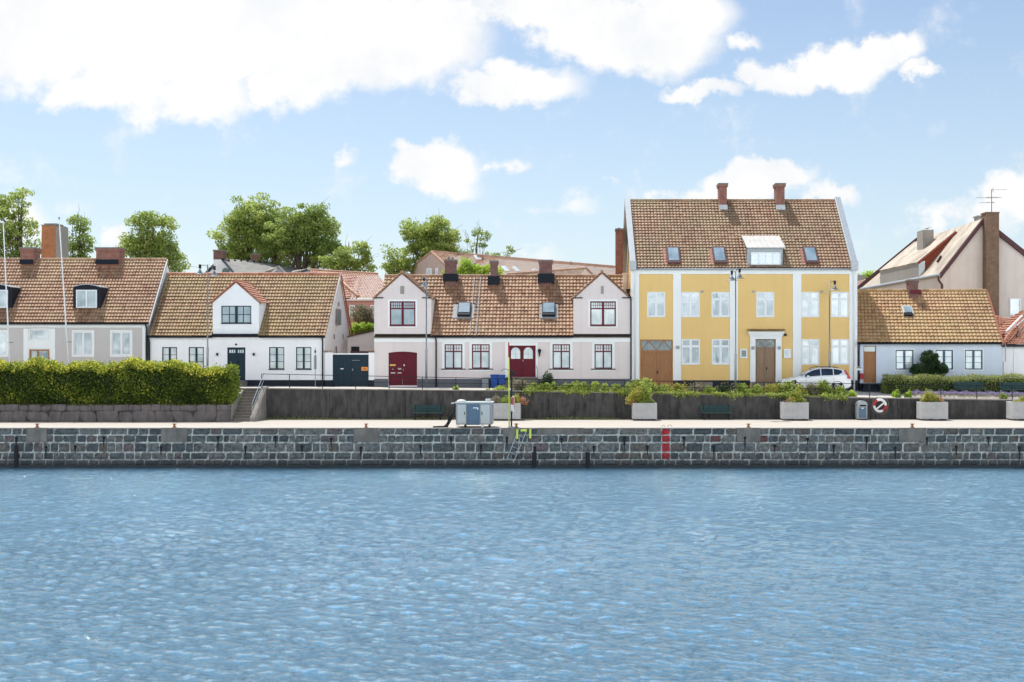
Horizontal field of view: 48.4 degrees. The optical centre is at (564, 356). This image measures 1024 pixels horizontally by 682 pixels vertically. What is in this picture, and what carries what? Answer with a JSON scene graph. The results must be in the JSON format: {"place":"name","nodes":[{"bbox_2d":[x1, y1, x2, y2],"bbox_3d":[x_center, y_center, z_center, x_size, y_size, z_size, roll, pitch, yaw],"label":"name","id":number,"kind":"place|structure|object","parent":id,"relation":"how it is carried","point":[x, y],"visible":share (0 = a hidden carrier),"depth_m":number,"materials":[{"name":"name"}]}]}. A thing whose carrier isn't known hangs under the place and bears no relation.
{"place":"outdoors","nodes":[
{"label":"outdoors","id":0,"kind":"place"},
{"bbox_2d":[1,390,237,404],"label":"hedge terrace","id":1,"kind":"structure","parent":0,"point":[119,404],"depth_m":70.08,"materials":[{"name":"soil"}]},
{"bbox_2d":[0,355,241,404],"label":"clipped hedge","id":2,"kind":"object","parent":1,"relation":"on","point":[41,380],"visible":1,"depth_m":70.12,"materials":[{"name":"green plant"}]},
{"bbox_2d":[0,467,1023,681],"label":"water","id":3,"kind":"structure","parent":0,"point":[478,574],"depth_m":32.30,"materials":[{"name":"blue liquid"}]},
{"bbox_2d":[0,428,1023,467],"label":"quay wall","id":4,"kind":"structure","parent":0,"point":[540,447],"depth_m":63.58,"materials":[{"name":"stone"}]},
{"bbox_2d":[0,419,1023,427],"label":"promenade","id":5,"kind":"structure","parent":4,"relation":"on","point":[637,423],"depth_m":67.93,"materials":[{"name":"beige concrete"}]},
{"bbox_2d":[0,389,243,421],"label":"stone wall","id":6,"kind":"structure","parent":5,"relation":"on","point":[112,413],"depth_m":69.71,"materials":[{"name":"stone"}]},
{"bbox_2d":[232,374,268,421],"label":"stone steps","id":7,"kind":"structure","parent":5,"relation":"on","point":[251,406],"depth_m":71.25,"materials":[{"name":"concrete"}]},
{"bbox_2d":[412,405,443,419],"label":"park bench","id":8,"kind":"object","parent":5,"relation":"on","point":[415,410],"visible":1,"depth_m":72.24,"materials":[{"name":"green paint"}]},
{"bbox_2d":[267,415,620,418],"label":"weeds","id":9,"kind":"object","parent":5,"relation":"on","point":[442,418],"visible":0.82,"depth_m":72.52,"materials":[{"name":"green plant"}]},
{"bbox_2d":[433,399,493,427],"bbox_3d":[-5.740,3.210,64.750,3.371,1.584,1.481,0,0,0],"label":"power cabinet","id":10,"kind":"object","parent":5,"relation":"on","point":[481,413],"visible":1,"depth_m":64.12,"materials":[{"name":"grey metal"}]},
{"bbox_2d":[491,393,528,420],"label":"concrete planter","id":11,"kind":"object","parent":5,"relation":"on","point":[501,410],"visible":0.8,"depth_m":71.00,"materials":[{"name":"concrete"}]},
{"bbox_2d":[508,371,514,427],"bbox_3d":[-2.982,2.401,64.000,0.400,3.198,0.300,0,0,0],"label":"post","id":12,"kind":"object","parent":5,"relation":"on","point":[512,373],"visible":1,"depth_m":63.95,"materials":[{"name":"black metal"}]},
{"bbox_2d":[502,338,509,426],"bbox_3d":[-3.332,1.477,63.931,0.488,5.047,0.113,0,0,0],"label":"rescue pole","id":13,"kind":"object","parent":12,"relation":"attached to","point":[508,369],"visible":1,"depth_m":63.93,"materials":[{"name":"metal"}]},
{"bbox_2d":[257,388,1017,418],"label":"retaining wall","id":14,"kind":"structure","parent":5,"relation":"on","point":[304,403],"depth_m":72.60,"materials":[{"name":"concrete"}]},
{"bbox_2d":[261,374,1023,398],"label":"railing","id":15,"kind":"object","parent":14,"relation":"on","point":[624,386],"visible":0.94,"depth_m":72.70,"materials":[{"name":"black metal"}]},
{"bbox_2d":[872,397,888,413],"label":"lifebuoy","id":16,"kind":"object","parent":14,"relation":"attached to","point":[876,409],"visible":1,"depth_m":72.26,"materials":[{"name":"red paint"}]},
{"bbox_2d":[625,378,656,420],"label":"concrete planter","id":17,"kind":"object","parent":5,"relation":"on","point":[643,404],"visible":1,"depth_m":71.10,"materials":[{"name":"concrete"}]},
{"bbox_2d":[700,405,731,419],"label":"park bench","id":18,"kind":"object","parent":5,"relation":"on","point":[704,411],"visible":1,"depth_m":72.24,"materials":[{"name":"green paint"}]},
{"bbox_2d":[780,377,808,420],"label":"concrete planter","id":19,"kind":"object","parent":5,"relation":"on","point":[794,406],"visible":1,"depth_m":71.00,"materials":[{"name":"concrete"}]},
{"bbox_2d":[855,400,867,419],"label":"litter bin","id":20,"kind":"object","parent":5,"relation":"on","point":[860,409],"visible":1,"depth_m":71.69,"materials":[{"name":"metal"}]},
{"bbox_2d":[916,388,947,420],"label":"concrete planter","id":21,"kind":"object","parent":5,"relation":"on","point":[931,406],"visible":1,"depth_m":71.00,"materials":[{"name":"concrete"}]},
{"bbox_2d":[1006,396,1023,420],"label":"concrete planter","id":22,"kind":"object","parent":5,"relation":"on","point":[1014,410],"visible":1,"depth_m":71.00,"materials":[{"name":"concrete"}]},
{"bbox_2d":[0,0,1023,298],"label":"sky","id":23,"kind":"structure","parent":0,"point":[535,122],"materials":[{"name":"blue"}]},
{"bbox_2d":[239,386,1021,398],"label":"street","id":24,"kind":"structure","parent":0,"point":[866,394],"depth_m":74.98,"materials":[{"name":"grey asphalt"}]},
{"bbox_2d":[2,220,13,362],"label":"flagpole","id":25,"kind":"object","parent":24,"relation":"on","point":[8,342],"visible":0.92,"depth_m":73.47,"materials":[{"name":"white metal"}]},
{"bbox_2d":[58,217,68,363],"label":"flagpole","id":26,"kind":"object","parent":24,"relation":"on","point":[64,296],"visible":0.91,"depth_m":73.47,"materials":[{"name":"white metal"}]},
{"bbox_2d":[197,264,218,367],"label":"street lamp","id":27,"kind":"object","parent":24,"relation":"on","point":[200,272],"visible":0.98,"depth_m":73.86,"materials":[{"name":"metal"}]},
{"bbox_2d":[323,350,374,386],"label":"courtyard gate","id":28,"kind":"structure","parent":24,"relation":"on","point":[361,365],"depth_m":78.12,"materials":[{"name":"black paint"}]},
{"bbox_2d":[419,277,428,387],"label":"street lamp","id":29,"kind":"object","parent":24,"relation":"on","point":[424,284],"visible":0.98,"depth_m":76.76,"materials":[{"name":"metal"}]},
{"bbox_2d":[726,268,744,392],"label":"street lamp","id":30,"kind":"object","parent":24,"relation":"on","point":[732,278],"visible":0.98,"depth_m":73.36,"materials":[{"name":"metal"}]},
{"bbox_2d":[777,366,851,388],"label":"parked car","id":31,"kind":"object","parent":24,"relation":"on","point":[816,374],"visible":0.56,"depth_m":74.86,"materials":[{"name":"white paint"}]},
{"bbox_2d":[828,281,837,366],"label":"street lamp","id":32,"kind":"object","parent":24,"relation":"on","point":[829,352],"visible":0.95,"depth_m":77.06,"materials":[{"name":"metal"}]},
{"bbox_2d":[909,350,948,378],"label":"evergreen bush","id":33,"kind":"object","parent":24,"relation":"on","point":[931,362],"visible":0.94,"depth_m":76.89,"materials":[{"name":"green plant"}]},
{"bbox_2d":[879,371,1023,394],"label":"street hedge","id":34,"kind":"object","parent":24,"relation":"on","point":[946,383],"visible":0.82,"depth_m":75.69,"materials":[{"name":"green plant"}]},
{"bbox_2d":[909,390,1023,398],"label":"lavender","id":35,"kind":"object","parent":24,"relation":"on","point":[968,392],"depth_m":73.23,"materials":[{"name":"plant"}]},
{"bbox_2d":[954,382,983,394],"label":"park bench","id":36,"kind":"object","parent":24,"relation":"on","point":[957,389],"visible":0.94,"depth_m":75.26,"materials":[{"name":"green paint"}]},
{"bbox_2d":[999,382,1023,392],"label":"park bench","id":37,"kind":"object","parent":24,"relation":"on","point":[1003,388],"visible":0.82,"depth_m":75.24,"materials":[{"name":"green paint"}]},
{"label":"planting bed","id":38,"kind":"structure","parent":24,"relation":"on","visible":0},
{"bbox_2d":[510,379,529,389],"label":"border plant","id":39,"kind":"object","parent":38,"relation":"on","point":[517,387],"visible":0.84,"depth_m":73.14,"materials":[{"name":"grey plant"}]},
{"bbox_2d":[627,376,658,391],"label":"border plant","id":40,"kind":"object","parent":38,"relation":"on","point":[637,381],"visible":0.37,"depth_m":73.22,"materials":[{"name":"green plant"}]},
{"bbox_2d":[668,382,690,392],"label":"border plant","id":41,"kind":"object","parent":38,"relation":"on","point":[677,386],"visible":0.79,"depth_m":73.21,"materials":[{"name":"green plant"}]},
{"bbox_2d":[522,385,847,400],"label":"ground cover","id":42,"kind":"object","parent":38,"relation":"on","point":[738,394],"visible":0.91,"depth_m":72.53,"materials":[{"name":"green plant"}]},
{"bbox_2d":[735,383,754,393],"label":"border plant","id":43,"kind":"object","parent":38,"relation":"on","point":[746,390],"visible":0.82,"depth_m":73.12,"materials":[{"name":"green plant"}]},
{"bbox_2d":[759,383,779,393],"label":"border plant","id":44,"kind":"object","parent":38,"relation":"on","point":[769,388],"visible":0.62,"depth_m":73.40,"materials":[{"name":"green plant"}]},
{"bbox_2d":[777,380,795,393],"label":"border plant","id":45,"kind":"object","parent":38,"relation":"on","point":[782,386],"visible":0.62,"depth_m":73.36,"materials":[{"name":"green plant"}]},
{"bbox_2d":[803,382,822,394],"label":"border plant","id":46,"kind":"object","parent":38,"relation":"on","point":[811,389],"visible":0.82,"depth_m":73.37,"materials":[{"name":"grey plant"}]},
{"bbox_2d":[817,379,833,394],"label":"border plant","id":47,"kind":"object","parent":38,"relation":"on","point":[825,387],"visible":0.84,"depth_m":73.39,"materials":[{"name":"green plant"}]},
{"label":"ground","id":48,"kind":"structure","parent":0,"visible":0},
{"bbox_2d":[0,187,40,257],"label":"leafy tree","id":49,"kind":"object","parent":48,"relation":"on","point":[13,239],"visible":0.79,"depth_m":103.81,"materials":[{"name":"green plant"}]},
{"bbox_2d":[41,223,68,257],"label":"brick stack","id":50,"kind":"object","parent":48,"relation":"on","point":[50,244],"visible":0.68,"depth_m":96.00,"materials":[{"name":"orange brick"}]},
{"bbox_2d":[66,203,96,257],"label":"leafy tree","id":51,"kind":"object","parent":48,"relation":"on","point":[82,239],"visible":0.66,"depth_m":103.73,"materials":[{"name":"green plant"}]},
{"bbox_2d":[0,247,170,365],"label":"terraced house","id":52,"kind":"structure","parent":48,"relation":"on","point":[112,296],"depth_m":78.65,"materials":[{"name":"grey paint"}]},
{"bbox_2d":[0,330,7,356],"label":"window","id":53,"kind":"structure","parent":52,"relation":"in","point":[3,333],"depth_m":78.05,"materials":[{"name":"white glass"}]},
{"bbox_2d":[0,290,7,307],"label":"window","id":54,"kind":"structure","parent":52,"relation":"in","point":[2,292],"depth_m":78.59,"materials":[{"name":"white glass"}]},
{"bbox_2d":[30,350,48,360],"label":"door","id":55,"kind":"structure","parent":52,"relation":"in","point":[36,353],"depth_m":78.05,"materials":[{"name":"brown wood"}]},
{"bbox_2d":[29,328,50,339],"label":"window","id":56,"kind":"structure","parent":52,"relation":"in","point":[34,333],"depth_m":78.01,"materials":[{"name":"glass"}]},
{"bbox_2d":[72,330,93,356],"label":"window","id":57,"kind":"structure","parent":52,"relation":"in","point":[82,340],"depth_m":78.05,"materials":[{"name":"white glass"}]},
{"bbox_2d":[76,290,96,307],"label":"window","id":58,"kind":"structure","parent":52,"relation":"in","point":[84,298],"depth_m":78.59,"materials":[{"name":"white glass"}]},
{"bbox_2d":[110,330,132,356],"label":"window","id":59,"kind":"structure","parent":52,"relation":"in","point":[121,341],"depth_m":78.03,"materials":[{"name":"white glass"}]},
{"bbox_2d":[115,209,201,272],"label":"leafy tree","id":60,"kind":"object","parent":48,"relation":"on","point":[151,242],"visible":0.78,"depth_m":99.43,"materials":[{"name":"green plant"}]},
{"bbox_2d":[205,192,286,261],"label":"leafy tree","id":61,"kind":"object","parent":48,"relation":"on","point":[243,238],"visible":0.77,"depth_m":117.14,"materials":[{"name":"green plant"}]},
{"bbox_2d":[147,272,352,385],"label":"cottage","id":62,"kind":"structure","parent":48,"relation":"on","point":[270,326],"depth_m":78.08,"materials":[{"name":"white paint"}]},
{"bbox_2d":[162,347,176,361],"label":"window","id":63,"kind":"structure","parent":62,"relation":"in","point":[168,353],"depth_m":78.05,"materials":[{"name":"grey glass"}]},
{"bbox_2d":[189,347,203,367],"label":"window","id":64,"kind":"structure","parent":62,"relation":"in","point":[196,354],"depth_m":78.05,"materials":[{"name":"grey glass"}]},
{"bbox_2d":[227,347,244,380],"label":"door","id":65,"kind":"structure","parent":62,"relation":"in","point":[235,355],"depth_m":78.05,"materials":[{"name":"teal paint"}]},
{"bbox_2d":[221,306,251,323],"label":"window","id":66,"kind":"structure","parent":62,"relation":"in","point":[229,314],"depth_m":78.00,"materials":[{"name":"glass"}]},
{"bbox_2d":[268,347,284,369],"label":"window","id":67,"kind":"structure","parent":62,"relation":"in","point":[276,354],"depth_m":78.05,"materials":[{"name":"grey glass"}]},
{"bbox_2d":[295,347,311,369],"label":"window","id":68,"kind":"structure","parent":62,"relation":"in","point":[303,354],"depth_m":78.05,"materials":[{"name":"glass"}]},
{"bbox_2d":[206,250,317,272],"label":"grey roofed building","id":69,"kind":"structure","parent":48,"relation":"on","point":[222,263],"depth_m":111.42,"materials":[{"name":"tile"}]},
{"bbox_2d":[250,197,350,270],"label":"leafy tree","id":70,"kind":"object","parent":48,"relation":"on","point":[296,235],"visible":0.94,"depth_m":115.17,"materials":[{"name":"green plant"}]},
{"bbox_2d":[310,268,383,334],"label":"rose building","id":71,"kind":"structure","parent":48,"relation":"on","point":[353,303],"depth_m":95.75,"materials":[{"name":"pink paint"}]},
{"bbox_2d":[318,234,378,298],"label":"leafy tree","id":72,"kind":"object","parent":48,"relation":"on","point":[344,260],"visible":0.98,"depth_m":111.51,"materials":[{"name":"green plant"}]},
{"bbox_2d":[347,330,373,386],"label":"courtyard outbuilding","id":73,"kind":"structure","parent":48,"relation":"on","point":[363,342],"depth_m":84.00,"materials":[{"name":"white paint"}]},
{"bbox_2d":[349,303,373,323],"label":"garden tree","id":74,"kind":"object","parent":48,"relation":"on","point":[360,314],"visible":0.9,"depth_m":87.69,"materials":[{"name":"green plant"}]},
{"bbox_2d":[349,322,373,333],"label":"garden shrub","id":75,"kind":"object","parent":48,"relation":"on","point":[361,327],"visible":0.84,"depth_m":86.27,"materials":[{"name":"green plant"}]},
{"bbox_2d":[379,214,463,273],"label":"leafy tree","id":76,"kind":"object","parent":48,"relation":"on","point":[427,234],"visible":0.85,"depth_m":111.41,"materials":[{"name":"green plant"}]},
{"bbox_2d":[440,257,506,273],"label":"garden tree","id":77,"kind":"object","parent":48,"relation":"on","point":[465,264],"visible":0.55,"depth_m":89.75,"materials":[{"name":"green plant"}]},
{"bbox_2d":[458,220,522,265],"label":"leafy tree","id":78,"kind":"object","parent":48,"relation":"on","point":[482,244],"visible":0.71,"depth_m":121.93,"materials":[{"name":"green plant"}]},
{"bbox_2d":[372,257,631,387],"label":"twin gabled house","id":79,"kind":"structure","parent":48,"relation":"on","point":[574,327],"depth_m":78.00,"materials":[{"name":"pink paint"}]},
{"bbox_2d":[388,299,416,327],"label":"window","id":80,"kind":"structure","parent":79,"relation":"in","point":[402,313],"depth_m":78.00,"materials":[{"name":"glass"}]},
{"bbox_2d":[389,352,416,384],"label":"garage door","id":81,"kind":"structure","parent":79,"relation":"in","point":[400,363],"depth_m":78.09,"materials":[{"name":"red paint"}]},
{"bbox_2d":[441,342,465,370],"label":"window","id":82,"kind":"structure","parent":79,"relation":"in","point":[453,353],"depth_m":78.01,"materials":[{"name":"white glass"}]},
{"bbox_2d":[469,342,492,370],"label":"window","id":83,"kind":"structure","parent":79,"relation":"in","point":[480,353],"depth_m":78.01,"materials":[{"name":"glass"}]},
{"bbox_2d":[509,346,535,376],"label":"front door","id":84,"kind":"structure","parent":79,"relation":"in","point":[522,359],"depth_m":78.05,"materials":[{"name":"red paint"}]},
{"bbox_2d":[549,342,572,370],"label":"window","id":85,"kind":"structure","parent":79,"relation":"in","point":[561,353],"depth_m":78.01,"materials":[{"name":"glass"}]},
{"bbox_2d":[591,342,614,370],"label":"window","id":86,"kind":"structure","parent":79,"relation":"in","point":[603,353],"depth_m":78.01,"materials":[{"name":"white glass"}]},
{"bbox_2d":[588,299,617,327],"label":"window","id":87,"kind":"structure","parent":79,"relation":"in","point":[602,313],"depth_m":78.01,"materials":[{"name":"white glass"}]},
{"bbox_2d":[411,250,614,273],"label":"long building","id":88,"kind":"structure","parent":48,"relation":"on","point":[432,262],"depth_m":111.63,"materials":[{"name":"red tile"}]},
{"bbox_2d":[508,267,592,273],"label":"outbuilding","id":89,"kind":"structure","parent":48,"relation":"on","point":[584,270],"depth_m":100.57,"materials":[{"name":"red tile"}]},
{"bbox_2d":[615,228,623,273],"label":"chimney","id":90,"kind":"object","parent":48,"relation":"on","point":[618,250],"visible":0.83,"depth_m":84.50,"materials":[{"name":"red brick"}]},
{"bbox_2d":[623,183,857,390],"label":"town house","id":91,"kind":"structure","parent":48,"relation":"on","point":[791,258],"depth_m":78.00,"materials":[{"name":"paint"}]},
{"bbox_2d":[647,292,664,316],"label":"window","id":92,"kind":"structure","parent":91,"relation":"in","point":[655,300],"depth_m":78.03,"materials":[{"name":"white glass"}]},
{"bbox_2d":[681,292,699,316],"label":"window","id":93,"kind":"structure","parent":91,"relation":"in","point":[690,301],"depth_m":78.03,"materials":[{"name":"white glass"}]},
{"bbox_2d":[681,339,699,364],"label":"window","id":94,"kind":"structure","parent":91,"relation":"in","point":[690,347],"depth_m":78.03,"materials":[{"name":"white glass"}]},
{"bbox_2d":[712,292,728,316],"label":"window","id":95,"kind":"structure","parent":91,"relation":"in","point":[720,300],"depth_m":78.03,"materials":[{"name":"white glass"}]},
{"bbox_2d":[712,339,729,364],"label":"window","id":96,"kind":"structure","parent":91,"relation":"in","point":[720,347],"depth_m":78.03,"materials":[{"name":"white glass"}]},
{"bbox_2d":[756,292,773,316],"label":"window","id":97,"kind":"structure","parent":91,"relation":"in","point":[764,300],"depth_m":78.03,"materials":[{"name":"white glass"}]},
{"bbox_2d":[756,339,774,381],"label":"front door","id":98,"kind":"structure","parent":91,"relation":"in","point":[765,348],"depth_m":78.07,"materials":[{"name":"brown wood"}]},
{"bbox_2d":[751,252,780,264],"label":"window","id":99,"kind":"structure","parent":91,"relation":"in","point":[757,258],"depth_m":77.86,"materials":[{"name":"white glass"}]},
{"bbox_2d":[802,292,818,316],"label":"window","id":100,"kind":"structure","parent":91,"relation":"in","point":[810,300],"depth_m":78.03,"materials":[{"name":"glass"}]},
{"bbox_2d":[801,339,819,364],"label":"window","id":101,"kind":"structure","parent":91,"relation":"in","point":[810,347],"depth_m":78.03,"materials":[{"name":"white glass"}]},
{"bbox_2d":[831,292,848,316],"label":"window","id":102,"kind":"structure","parent":91,"relation":"in","point":[839,300],"depth_m":78.03,"materials":[{"name":"white glass"}]},
{"bbox_2d":[831,339,848,364],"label":"window","id":103,"kind":"structure","parent":91,"relation":"in","point":[839,347],"depth_m":78.03,"materials":[{"name":"white glass"}]},
{"bbox_2d":[857,279,1003,391],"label":"house","id":104,"kind":"structure","parent":48,"relation":"on","point":[900,331],"depth_m":78.42,"materials":[{"name":"blue paint"}]},
{"bbox_2d":[863,346,875,382],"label":"door","id":105,"kind":"structure","parent":104,"relation":"in","point":[869,352],"depth_m":78.07,"materials":[{"name":"brown wood"}]},
{"bbox_2d":[895,349,914,370],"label":"window","id":106,"kind":"structure","parent":104,"relation":"in","point":[904,360],"depth_m":78.05,"materials":[{"name":"white glass"}]},
{"bbox_2d":[934,349,953,370],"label":"window","id":107,"kind":"structure","parent":104,"relation":"in","point":[946,356],"depth_m":78.05,"materials":[{"name":"glass"}]},
{"bbox_2d":[964,349,983,370],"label":"window","id":108,"kind":"structure","parent":104,"relation":"in","point":[973,360],"depth_m":78.03,"materials":[{"name":"glass"}]},
{"bbox_2d":[857,212,1023,344],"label":"gabled house","id":109,"kind":"structure","parent":48,"relation":"on","point":[982,251],"depth_m":88.00,"materials":[{"name":"paint"}]},
{"bbox_2d":[1009,298,1020,315],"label":"window","id":110,"kind":"structure","parent":109,"relation":"in","point":[1014,303],"depth_m":87.97,"materials":[{"name":"white glass"}]},
{"bbox_2d":[1000,310,1023,377],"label":"white annex","id":111,"kind":"object","parent":48,"relation":"on","point":[1013,358],"visible":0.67,"depth_m":78.30,"materials":[{"name":"paint"}]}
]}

